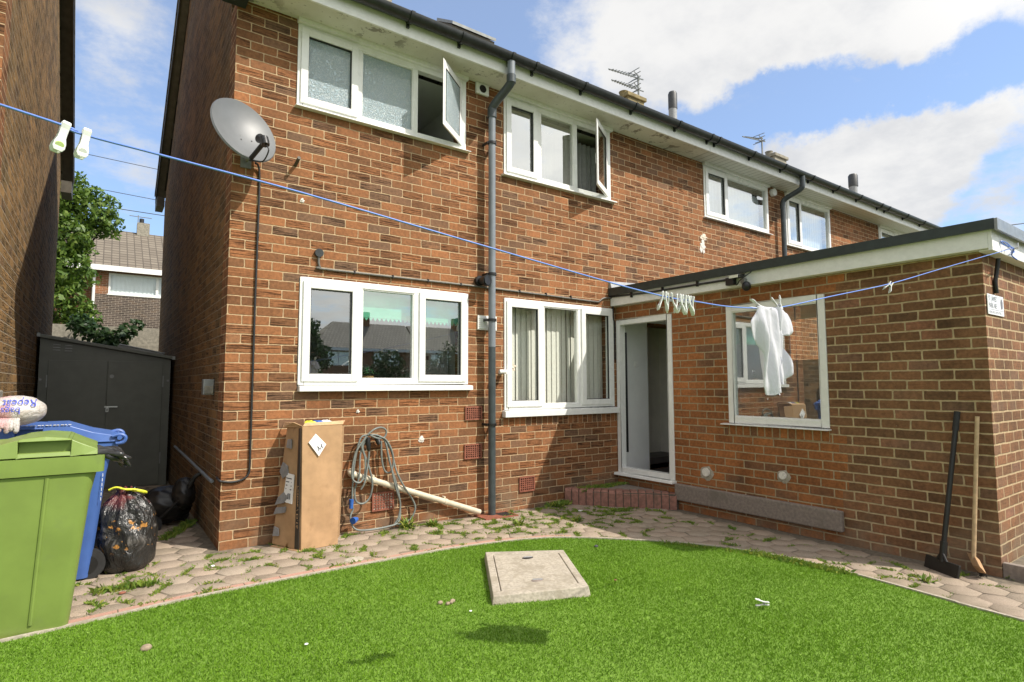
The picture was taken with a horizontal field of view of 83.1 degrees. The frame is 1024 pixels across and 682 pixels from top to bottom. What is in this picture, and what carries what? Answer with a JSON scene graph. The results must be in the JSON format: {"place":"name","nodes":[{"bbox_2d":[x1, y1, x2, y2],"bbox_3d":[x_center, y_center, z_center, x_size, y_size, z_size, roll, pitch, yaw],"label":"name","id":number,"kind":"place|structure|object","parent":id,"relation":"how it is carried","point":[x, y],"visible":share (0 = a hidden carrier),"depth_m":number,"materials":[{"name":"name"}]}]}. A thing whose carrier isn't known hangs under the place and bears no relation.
{"place":"outdoors","nodes":[
{"label":"outdoors","id":0,"kind":"place"},
{"bbox_2d":[52,324,158,350],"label":"garden wall","id":1,"kind":"structure","parent":0,"point":[147,338],"depth_m":11.71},
{"bbox_2d":[54,219,162,328],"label":"house","id":2,"kind":"structure","parent":0,"point":[128,266],"depth_m":24.45,"materials":[{"name":"brick"}]},
{"bbox_2d":[107,273,161,298],"bbox_3d":[-15.247,-2.293,24.875,3.590,0.924,0.120,3,-5,-35],"label":"window","id":3,"kind":"structure","parent":2,"relation":"in","point":[157,278],"depth_m":24.39,"materials":[{"name":"white plastic"}]},
{"bbox_2d":[87,186,154,199],"bbox_3d":[-11.154,-3.874,13.720,12.001,0.535,0.015,3,-5,-35],"label":"overhead wire","id":4,"kind":"object","parent":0,"point":[128,194],"visible":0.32,"depth_m":14.70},
{"bbox_2d":[88,154,154,168],"bbox_3d":[-11.045,-4.668,13.859,11.230,0.445,0.015,3,-5,-35],"label":"overhead wire","id":5,"kind":"object","parent":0,"point":[122,161],"visible":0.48,"depth_m":14.66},
{"bbox_2d":[112,207,163,215],"bbox_3d":[-11.596,-3.767,15.965,9.162,0.110,0.021,3,-5,-35],"label":"overhead wire","id":6,"kind":"object","parent":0,"point":[141,212],"visible":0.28,"depth_m":16.62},
{"bbox_2d":[304,420,329,423],"bbox_3d":[-1.570,0.658,4.656,0.233,0.041,0.108,4,-6,-44],"label":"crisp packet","id":7,"kind":"object","parent":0,"point":[311,421],"visible":0.55,"depth_m":4.63,"materials":[{"name":"multicoloured plastic"}]},
{"bbox_2d":[0,538,1023,681],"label":"lawn","id":8,"kind":"structure","parent":0,"point":[513,678],"depth_m":2.87,"materials":[{"name":"green plant"}]},
{"bbox_2d":[140,644,151,651],"bbox_3d":[-1.698,1.424,2.678,0.048,0.033,0.038,3,-5,-35],"label":"pebble","id":9,"kind":"object","parent":8,"relation":"on","point":[146,647],"visible":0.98,"depth_m":2.67,"materials":[{"name":"beige stone"}]},
{"bbox_2d":[484,550,590,604],"bbox_3d":[0.140,1.540,3.759,0.615,0.114,0.930,0,-4,-6],"label":"inspection cover","id":10,"kind":"object","parent":8,"relation":"on","point":[519,576],"visible":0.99,"depth_m":3.62,"materials":[{"name":"concrete"}]},
{"bbox_2d":[755,598,768,605],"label":"clothes peg","id":11,"kind":"object","parent":8,"relation":"on","point":[758,599],"visible":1,"depth_m":3.27,"materials":[{"name":"white plastic"}]},
{"bbox_2d":[69,480,1023,619],"bbox_3d":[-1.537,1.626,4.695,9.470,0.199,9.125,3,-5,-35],"label":"paving","id":12,"kind":"structure","parent":0,"point":[703,531],"depth_m":4.33,"materials":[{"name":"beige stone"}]},
{"bbox_2d":[0,0,75,397],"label":"brick house","id":13,"kind":"structure","parent":12,"relation":"on","point":[37,57],"depth_m":5.49,"materials":[{"name":"brick"}]},
{"bbox_2d":[0,430,104,638],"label":"wheelie bin","id":14,"kind":"object","parent":12,"relation":"on","point":[47,478],"visible":1,"depth_m":2.86,"materials":[{"name":"green plastic"}]},
{"bbox_2d":[77,445,131,466],"bbox_3d":[-2.192,0.628,3.105,0.242,0.126,0.284,3,-5,-35],"label":"bag end","id":15,"kind":"object","parent":14,"relation":"in","point":[119,456],"visible":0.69,"depth_m":3.06,"materials":[{"name":"black plastic"}]},
{"bbox_2d":[0,421,127,579],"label":"wheelie bin","id":16,"kind":"object","parent":12,"relation":"on","point":[92,562],"visible":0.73,"depth_m":3.67,"materials":[{"name":"blue plastic"}]},
{"bbox_2d":[0,396,46,433],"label":"carrier bag","id":17,"kind":"object","parent":16,"relation":"on","point":[16,412],"visible":1,"depth_m":3.30,"materials":[{"name":"white plastic"}]},
{"bbox_2d":[37,333,174,488],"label":"metal shed","id":18,"kind":"structure","parent":12,"relation":"on","point":[109,387],"depth_m":6.97,"materials":[{"name":"metal"}]},
{"bbox_2d":[45,360,107,428],"bbox_3d":[-5.101,0.984,6.732,0.571,1.515,0.019,3,-5,-35],"label":"door","id":19,"kind":"structure","parent":18,"relation":"in","point":[76,389],"depth_m":6.76,"materials":[{"name":"metal"}]},
{"bbox_2d":[104,361,163,487],"bbox_3d":[-4.629,1.007,7.056,0.599,1.515,0.039,3,-5,-35],"label":"door","id":20,"kind":"structure","parent":18,"relation":"in","point":[134,388],"depth_m":7.08,"materials":[{"name":"metal"}]},
{"bbox_2d":[118,344,164,354],"bbox_3d":[-4.952,0.131,7.719,0.562,0.163,0.302,2,-5,-24],"label":"roof sheet","id":21,"kind":"object","parent":18,"relation":"on","point":[136,348],"visible":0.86,"depth_m":7.59,"materials":[{"name":"grey metal"}]},
{"bbox_2d":[94,486,157,573],"bbox_3d":[-2.612,1.262,3.917,0.368,0.570,0.377,3,-5,-35],"label":"rubbish bag","id":22,"kind":"object","parent":12,"relation":"on","point":[126,534],"visible":0.91,"depth_m":3.80,"materials":[{"name":"black plastic"}]},
{"bbox_2d":[144,472,200,530],"bbox_3d":[-3.045,1.399,5.110,0.458,0.490,0.464,3,-5,-35],"label":"bag","id":23,"kind":"object","parent":12,"relation":"on","point":[174,502],"visible":0.8,"depth_m":5.03,"materials":[{"name":"black plastic"}]},
{"bbox_2d":[270,420,344,551],"bbox_3d":[-1.588,1.118,4.568,0.548,0.965,0.379,3,-5,-35],"label":"cardboard box","id":24,"kind":"object","parent":12,"relation":"on","point":[307,511],"visible":1,"depth_m":4.49,"materials":[{"name":"brown cardboard"}]},
{"bbox_2d":[344,556,363,561],"bbox_3d":[-1.135,1.568,4.144,0.149,0.018,0.118,3,-5,-35],"label":"broken stone","id":25,"kind":"object","parent":12,"relation":"on","point":[356,558],"visible":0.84,"depth_m":4.14,"materials":[{"name":"stone"}]},
{"bbox_2d":[398,514,417,529],"bbox_3d":[-0.921,1.604,5.133,0.274,0.130,0.239,-3,-5,34],"label":"weed plant","id":26,"kind":"object","parent":12,"relation":"on","point":[407,524],"visible":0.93,"depth_m":5.12,"materials":[{"name":"green plant"}]},
{"bbox_2d":[424,518,440,527],"bbox_3d":[-0.699,1.633,5.211,0.177,0.085,0.185,-1,-4,10],"label":"weed plant","id":27,"kind":"object","parent":12,"relation":"on","point":[435,523],"visible":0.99,"depth_m":5.18,"materials":[{"name":"green plant"}]},
{"bbox_2d":[154,0,717,550],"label":"brick house","id":28,"kind":"structure","parent":12,"relation":"on","point":[388,108],"depth_m":5.59,"materials":[{"name":"brick"}]},
{"bbox_2d":[174,445,213,482],"bbox_3d":[-3.058,1.135,5.479,0.031,0.070,2.612,3,-5,-35],"label":"gable pipe","id":29,"kind":"object","parent":28,"relation":"attached to","point":[203,473],"visible":1,"depth_m":5.10,"materials":[{"name":"grey plastic"}]},
{"bbox_2d":[201,379,214,394],"bbox_3d":[-2.523,0.383,4.792,0.084,0.130,0.102,3,-5,-35],"label":"meter socket","id":30,"kind":"object","parent":28,"relation":"attached to","point":[207,386],"visible":1,"depth_m":4.76,"materials":[{"name":"grey metal"}]},
{"bbox_2d":[216,162,260,482],"bbox_3d":[-2.150,-0.172,4.512,0.261,2.525,0.114,1,-4,-10],"label":"cable","id":31,"kind":"object","parent":28,"relation":"attached to","point":[253,346],"visible":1,"depth_m":4.56,"materials":[{"name":"black plastic"}]},
{"bbox_2d":[210,98,275,168],"bbox_3d":[-2.004,-1.576,4.421,0.432,0.561,0.486,0,-4,-6],"label":"satellite dish","id":32,"kind":"object","parent":28,"relation":"attached to","point":[243,130],"visible":1,"depth_m":4.40,"materials":[{"name":"grey metal"}]},
{"bbox_2d":[362,367,378,377],"bbox_3d":[-1.294,0.314,5.231,0.132,0.154,0.164,-2,-5,23],"label":"pot plant","id":33,"kind":"object","parent":28,"relation":"on","point":[368,373],"visible":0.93,"depth_m":5.21,"materials":[{"name":"green plant"}]},
{"bbox_2d":[349,426,415,530],"bbox_3d":[-1.122,1.189,5.064,0.640,0.876,0.102,3,-6,-39],"label":"hookup cable","id":34,"kind":"object","parent":28,"relation":"attached to","point":[378,441],"visible":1,"depth_m":4.96,"materials":[{"name":"grey rubber"}]},
{"bbox_2d":[294,23,470,153],"bbox_3d":[-1.061,-2.320,5.289,1.718,0.744,0.395,3,-5,-35],"label":"window","id":35,"kind":"structure","parent":28,"relation":"in","point":[339,78],"depth_m":5.29,"materials":[{"name":"white plastic"}]},
{"bbox_2d":[297,277,472,391],"bbox_3d":[-1.092,-0.027,5.260,1.662,0.956,0.120,3,-5,-35],"label":"window","id":36,"kind":"structure","parent":28,"relation":"in","point":[418,380],"depth_m":5.11,"materials":[{"name":"white plastic"}]},
{"bbox_2d":[363,291,457,325],"bbox_3d":[-0.958,-0.320,5.498,1.100,0.310,0.004,3,-5,-35],"label":"roller blind","id":37,"kind":"object","parent":28,"relation":"attached to","point":[384,306],"visible":0.62,"depth_m":5.43,"materials":[{"name":"fabric"}]},
{"bbox_2d":[347,468,480,514],"bbox_3d":[-0.856,1.389,5.265,1.321,0.545,0.094,3,-5,-35],"label":"waste pipe","id":38,"kind":"object","parent":28,"relation":"attached to","point":[443,500],"visible":0.78,"depth_m":5.25,"materials":[{"name":"white plastic"}]},
{"bbox_2d":[406,322,447,377],"bbox_3d":[-0.958,0.217,6.502,0.330,0.850,0.412,3,-5,-35],"label":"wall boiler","id":39,"kind":"object","parent":28,"relation":"attached to","point":[436,354],"depth_m":6.38,"materials":[{"name":"white metal"}]},
{"bbox_2d":[314,249,615,358],"bbox_3d":[-0.213,-0.284,5.891,3.575,0.854,0.029,3,-5,-35],"label":"wall conduit","id":40,"kind":"object","parent":28,"relation":"attached to","point":[318,253],"depth_m":5.63,"materials":[{"name":"black plastic"}]},
{"bbox_2d":[474,275,491,285],"bbox_3d":[-0.284,-0.602,5.781,0.120,0.118,0.165,3,-5,-35],"label":"wall floodlight","id":41,"kind":"object","parent":28,"relation":"attached to","point":[485,280],"depth_m":5.74,"materials":[{"name":"black plastic"}]},
{"bbox_2d":[541,131,552,180],"bbox_3d":[0.406,-1.849,6.747,0.160,1.200,0.046,3,-5,-35],"label":"net curtain","id":42,"kind":"object","parent":28,"relation":"hanging from","point":[547,153],"visible":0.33,"depth_m":6.76,"materials":[{"name":"white fabric"}]},
{"bbox_2d":[512,308,602,402],"bbox_3d":[0.452,0.178,6.563,1.593,1.130,0.026,3,-5,-35],"label":"vertical blind","id":43,"kind":"object","parent":28,"relation":"attached to","point":[523,373],"visible":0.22,"depth_m":6.59,"materials":[{"name":"beige fabric"}]},
{"bbox_2d":[501,96,616,203],"bbox_3d":[0.632,-2.161,6.527,1.677,0.884,0.338,3,-5,-35],"label":"window","id":44,"kind":"structure","parent":28,"relation":"in","point":[602,155],"depth_m":6.51,"materials":[{"name":"white plastic"}]},
{"bbox_2d":[502,298,619,417],"bbox_3d":[0.567,0.199,6.433,1.641,1.238,0.120,3,-5,-35],"label":"window","id":45,"kind":"structure","parent":28,"relation":"in","point":[582,405],"depth_m":6.35,"materials":[{"name":"white plastic"}]},
{"bbox_2d":[562,138,595,192],"bbox_3d":[0.821,-1.828,7.043,0.540,1.200,0.046,3,-5,-35],"label":"curtain","id":46,"kind":"object","parent":28,"relation":"hanging from","point":[586,175],"visible":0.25,"depth_m":7.10,"materials":[{"name":"grey fabric"}]},
{"bbox_2d":[431,529,443,534],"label":"weed plant","id":47,"kind":"object","parent":12,"relation":"on","point":[440,531],"visible":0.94,"depth_m":4.93,"materials":[{"name":"green plant"}]},
{"bbox_2d":[474,511,518,519],"bbox_3d":[-0.154,1.717,5.638,0.380,0.045,0.220,3,-5,-35],"label":"drain gully","id":48,"kind":"object","parent":12,"relation":"in","point":[499,514],"visible":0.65,"depth_m":5.60,"materials":[{"name":"ceramic"}]},
{"bbox_2d":[0,536,1023,642],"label":"lawn kerb","id":49,"kind":"structure","parent":12,"relation":"on","point":[361,564],"depth_m":3.58,"materials":[{"name":"concrete"}]},
{"bbox_2d":[512,519,525,525],"bbox_3d":[0.054,1.656,5.286,0.137,0.064,0.146,2,-5,-24],"label":"weed plant","id":50,"kind":"object","parent":12,"relation":"on","point":[519,523],"visible":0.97,"depth_m":5.27,"materials":[{"name":"green plant"}]},
{"bbox_2d":[74,481,1010,617],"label":"joint weeds","id":51,"kind":"object","parent":12,"relation":"on","point":[127,584],"visible":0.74,"depth_m":4.40,"materials":[{"name":"green plant"}]},
{"bbox_2d":[551,501,564,506],"bbox_3d":[0.493,1.730,6.125,0.200,0.074,0.151,-3,-5,33],"label":"weed plant","id":52,"kind":"object","parent":12,"relation":"on","point":[558,503],"visible":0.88,"depth_m":6.11,"materials":[{"name":"green plant"}]},
{"bbox_2d":[568,515,582,521],"bbox_3d":[0.611,1.675,5.441,0.167,0.067,0.157,1,-5,-19],"label":"weed plant","id":53,"kind":"object","parent":12,"relation":"on","point":[574,519],"visible":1,"depth_m":5.45,"materials":[{"name":"green plant"}]},
{"bbox_2d":[565,483,678,509],"bbox_3d":[1.210,1.718,6.459,1.200,0.200,0.651,-1,-4,9],"label":"doorstep","id":54,"kind":"object","parent":12,"relation":"on","point":[626,495],"visible":0.77,"depth_m":6.16,"materials":[{"name":"red brick"}]},
{"bbox_2d":[608,218,1023,577],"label":"brick extension","id":55,"kind":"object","parent":12,"relation":"on","point":[845,438],"visible":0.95,"depth_m":4.73,"materials":[{"name":"brown brick"}]},
{"bbox_2d":[0,103,1018,308],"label":"washing line","id":56,"kind":"object","parent":55,"relation":"attached to","point":[73,130],"visible":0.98,"depth_m":1.63,"materials":[{"name":"plastic"}]},
{"bbox_2d":[49,120,71,152],"bbox_3d":[-0.970,-0.440,1.242,0.038,0.069,0.022,9,-9,42],"label":"clothes peg","id":57,"kind":"object","parent":56,"relation":"attached to","point":[57,144],"visible":1,"depth_m":1.24,"materials":[{"name":"white plastic"}]},
{"bbox_2d":[73,127,91,159],"bbox_3d":[-0.937,-0.432,1.263,0.037,0.067,0.022,7,-6,44],"label":"clothes peg","id":58,"kind":"object","parent":56,"relation":"attached to","point":[81,151],"visible":1,"depth_m":1.26,"materials":[{"name":"white plastic"}]},
{"bbox_2d":[657,291,668,311],"bbox_3d":[0.584,-0.154,2.228,0.043,0.078,0.025,8,-10,-9],"label":"clothes peg","id":59,"kind":"object","parent":56,"relation":"attached to","point":[663,293],"visible":1,"depth_m":2.22,"materials":[{"name":"white plastic"}]},
{"bbox_2d":[666,292,677,312],"bbox_3d":[0.619,-0.150,2.251,0.043,0.078,0.025,-8,1,2],"label":"clothes peg","id":60,"kind":"object","parent":56,"relation":"attached to","point":[672,300],"visible":0.86,"depth_m":2.24,"materials":[{"name":"white plastic"}]},
{"bbox_2d":[673,294,684,313],"bbox_3d":[0.657,-0.147,2.273,0.043,0.078,0.025,2,-13,-8],"label":"clothes peg","id":61,"kind":"object","parent":56,"relation":"attached to","point":[680,302],"visible":0.98,"depth_m":2.27,"materials":[{"name":"white plastic"}]},
{"bbox_2d":[676,294,686,314],"bbox_3d":[0.676,-0.145,2.289,0.043,0.078,0.025,10,-3,-19],"label":"clothes peg","id":62,"kind":"object","parent":56,"relation":"attached to","point":[684,297],"visible":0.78,"depth_m":2.28,"materials":[{"name":"white plastic"}]},
{"bbox_2d":[683,295,694,314],"bbox_3d":[0.699,-0.144,2.301,0.043,0.078,0.025,-6,-5,-18],"label":"clothes peg","id":63,"kind":"object","parent":56,"relation":"hanging from","point":[691,309],"visible":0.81,"depth_m":2.30,"materials":[{"name":"white plastic"}]},
{"bbox_2d":[687,296,694,315],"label":"clothes peg","id":64,"kind":"object","parent":56,"relation":"attached to","point":[692,298],"visible":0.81,"depth_m":2.31,"materials":[{"name":"white plastic"}]},
{"bbox_2d":[748,299,763,307],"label":"clothes peg","id":65,"kind":"object","parent":56,"relation":"attached to","point":[754,302],"visible":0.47,"depth_m":2.55,"materials":[{"name":"white plastic"}]},
{"bbox_2d":[751,306,793,394],"bbox_3d":[1.169,0.042,2.574,0.321,0.396,0.077,4,-6,-41],"label":"baby romper","id":66,"kind":"object","parent":56,"relation":"hanging from","point":[771,327],"visible":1,"depth_m":2.54,"materials":[{"name":"white fabric"}]},
{"bbox_2d":[771,295,782,309],"bbox_3d":[1.222,-0.172,2.650,0.041,0.074,0.024,-16,-22,9],"label":"clothes peg","id":67,"kind":"object","parent":56,"relation":"attached to","point":[775,303],"visible":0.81,"depth_m":2.65,"materials":[{"name":"white plastic"}]},
{"bbox_2d":[883,281,892,293],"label":"clothes peg","id":68,"kind":"object","parent":56,"relation":"attached to","point":[890,287],"visible":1,"depth_m":3.23,"materials":[{"name":"white plastic"}]},
{"bbox_2d":[647,330,652,452],"bbox_3d":[1.694,0.665,7.672,0.460,1.640,0.035,3,-5,-35],"label":"inner door","id":69,"kind":"structure","parent":55,"relation":"in","point":[648,331],"depth_m":7.77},
{"bbox_2d":[610,270,751,297],"bbox_3d":[1.676,-0.513,6.116,0.134,0.196,1.855,3,-5,-35],"label":"gutter","id":70,"kind":"object","parent":55,"relation":"attached to","point":[731,280],"visible":1,"depth_m":5.59,"materials":[{"name":"black plastic"}]},
{"bbox_2d":[720,294,831,430],"bbox_3d":[2.390,0.207,5.327,0.120,1.167,1.035,3,-5,-35],"label":"window","id":71,"kind":"structure","parent":55,"relation":"in","point":[823,424],"depth_m":5.22,"materials":[{"name":"white plastic"}]},
{"bbox_2d":[986,293,1003,316],"bbox_3d":[3.493,-0.257,4.168,0.350,0.147,0.007,3,-5,-35],"label":"wall sign","id":72,"kind":"object","parent":55,"relation":"attached to","point":[995,305],"visible":1,"depth_m":4.15,"materials":[{"name":"white ceramic"}]},
{"bbox_2d":[993,258,1000,293],"bbox_3d":[3.501,-0.471,4.169,0.040,0.255,0.053,1,-4,-14],"label":"wall strap","id":73,"kind":"object","parent":55,"relation":"attached to","point":[996,275],"depth_m":4.16,"materials":[{"name":"black plastic"}]},
{"bbox_2d":[917,572,939,583],"bbox_3d":[2.739,1.565,3.801,0.124,0.059,0.116,-1,-4,5],"label":"weed plant","id":74,"kind":"object","parent":12,"relation":"on","point":[922,577],"visible":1,"depth_m":3.81,"materials":[{"name":"green plant"}]},
{"bbox_2d":[924,411,960,578],"bbox_3d":[3.093,1.055,4.067,0.241,1.114,0.276,0,-4,-6],"label":"floor scraper","id":75,"kind":"object","parent":12,"relation":"on","point":[940,563],"visible":1,"depth_m":4.06,"materials":[{"name":"black plastic"}]},
{"bbox_2d":[967,416,986,577],"bbox_3d":[3.199,1.063,3.972,0.106,1.080,0.229,-2,-5,26],"label":"wooden broom","id":76,"kind":"object","parent":12,"relation":"on","point":[977,564],"visible":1,"depth_m":3.99,"materials":[{"name":"brown wood"}]},
{"bbox_2d":[1003,556,1023,581],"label":"concrete step","id":77,"kind":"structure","parent":12,"relation":"on","point":[1013,570],"depth_m":3.88,"materials":[{"name":"grey concrete"}]},
{"bbox_2d":[71,0,1023,235],"label":"sky","id":78,"kind":"structure","parent":0,"point":[922,101],"materials":[{"name":"blue"}]},
{"label":"ground","id":79,"kind":"structure","parent":0,"visible":0},
{"bbox_2d":[53,171,125,323],"bbox_3d":[-10.490,-0.800,12.644,2.991,6.650,2.181,1,-4,-11],"label":"garden tree","id":80,"kind":"object","parent":79,"relation":"on","point":[76,246],"visible":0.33,"depth_m":12.73,"materials":[{"name":"green plant"}]},
{"bbox_2d":[65,313,145,346],"bbox_3d":[-7.704,0.928,10.842,1.282,2.919,0.707,2,-5,-26],"label":"dark shrub","id":81,"kind":"object","parent":79,"relation":"on","point":[87,326],"visible":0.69,"depth_m":10.86,"materials":[{"name":"green plant"}]},
{"bbox_2d":[528,90,888,359],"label":"brick house","id":82,"kind":"structure","parent":79,"relation":"on","point":[744,210],"depth_m":9.04,"materials":[{"name":"brick"}]},
{"bbox_2d":[608,67,643,94],"bbox_3d":[2.336,-5.137,11.937,1.135,1.128,0.320,3,-5,-35],"label":"tv aerial","id":83,"kind":"object","parent":82,"relation":"attached to","point":[637,86],"visible":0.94,"depth_m":12.05,"materials":[{"name":"grey metal"}]},
{"bbox_2d":[703,165,772,235],"bbox_3d":[3.374,-2.074,8.630,1.705,0.761,0.110,3,-5,-35],"label":"window","id":84,"kind":"structure","parent":82,"relation":"in","point":[724,217],"depth_m":8.43,"materials":[{"name":"white plastic"}]},
{"bbox_2d":[784,194,830,251],"bbox_3d":[5.052,-1.938,9.823,1.540,0.861,0.110,3,-5,-35],"label":"window","id":85,"kind":"structure","parent":82,"relation":"in","point":[798,244],"depth_m":9.63,"materials":[{"name":"white plastic"}]},
{"bbox_2d":[765,150,939,240],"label":"brick house","id":86,"kind":"structure","parent":79,"relation":"on","point":[890,221],"depth_m":11.45,"materials":[{"name":"brick"}]},
{"bbox_2d":[742,133,765,153],"bbox_3d":[6.093,-4.844,14.611,1.175,0.928,0.320,3,-5,-35],"label":"tv aerial","id":87,"kind":"object","parent":86,"relation":"attached to","point":[757,138],"visible":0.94,"depth_m":14.78,"materials":[{"name":"grey metal"}]},
{"bbox_2d":[878,227,899,238],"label":"window","id":88,"kind":"structure","parent":86,"relation":"in","point":[881,231],"depth_m":11.54,"materials":[{"name":"white plastic"}]}
]}

